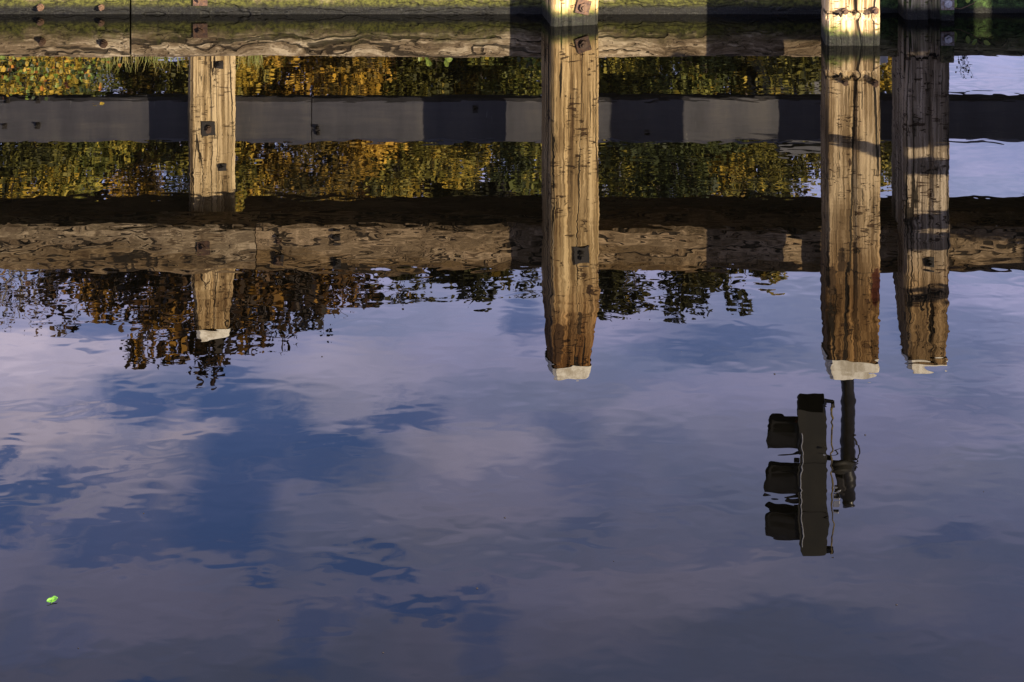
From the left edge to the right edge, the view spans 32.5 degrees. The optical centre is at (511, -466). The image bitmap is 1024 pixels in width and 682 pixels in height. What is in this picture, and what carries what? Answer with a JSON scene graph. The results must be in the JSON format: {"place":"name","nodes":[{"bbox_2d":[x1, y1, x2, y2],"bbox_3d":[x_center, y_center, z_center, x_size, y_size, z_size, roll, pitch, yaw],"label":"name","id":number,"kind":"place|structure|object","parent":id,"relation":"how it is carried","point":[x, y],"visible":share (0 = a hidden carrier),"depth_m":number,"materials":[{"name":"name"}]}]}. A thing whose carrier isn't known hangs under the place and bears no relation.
{"place":"outdoors","nodes":[
{"label":"outdoors","id":0,"kind":"place"},
{"bbox_2d":[0,13,1023,681],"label":"water","id":1,"kind":"structure","parent":0,"point":[340,347],"depth_m":6.47,"materials":[{"name":"blue liquid"}]},
{"bbox_2d":[47,596,57,602],"bbox_3d":[-1.292,2.994,4.940,0.032,0.011,0.014,0,0,-42],"label":"floating leaf","id":2,"kind":"object","parent":1,"relation":"on","point":[52,599],"visible":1,"depth_m":4.94,"materials":[{"name":"green plant"}]},
{"bbox_2d":[0,0,130,13],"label":"waterline beam","id":3,"kind":"structure","parent":1,"relation":"in","point":[65,6],"depth_m":11.00,"materials":[{"name":"brown wood"}]},
{"bbox_2d":[131,0,820,13],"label":"waterline beam","id":4,"kind":"structure","parent":1,"relation":"in","point":[465,6],"depth_m":11.00,"materials":[{"name":"brown wood"}]},
{"bbox_2d":[542,0,597,26],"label":"timber pile","id":5,"kind":"object","parent":1,"relation":"in","point":[556,13],"visible":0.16,"depth_m":10.74,"materials":[{"name":"orange wood"}]},
{"bbox_2d":[821,0,879,45],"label":"timber pile","id":6,"kind":"object","parent":1,"relation":"in","point":[850,22],"visible":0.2,"depth_m":10.32,"materials":[{"name":"brown wood"}]},
{"bbox_2d":[898,0,953,20],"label":"timber pile","id":7,"kind":"object","parent":1,"relation":"in","point":[942,10],"visible":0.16,"depth_m":10.88,"materials":[{"name":"brown wood"}]},
{"bbox_2d":[880,0,1023,12],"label":"waterline beam","id":8,"kind":"structure","parent":1,"relation":"in","point":[983,6],"depth_m":11.03,"materials":[{"name":"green wood"}]},
{"bbox_2d":[954,0,976,8],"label":"leafy shoot","id":9,"kind":"object","parent":8,"relation":"attached to","point":[955,3],"visible":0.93,"depth_m":10.88,"materials":[{"name":"green plant"}]}
]}

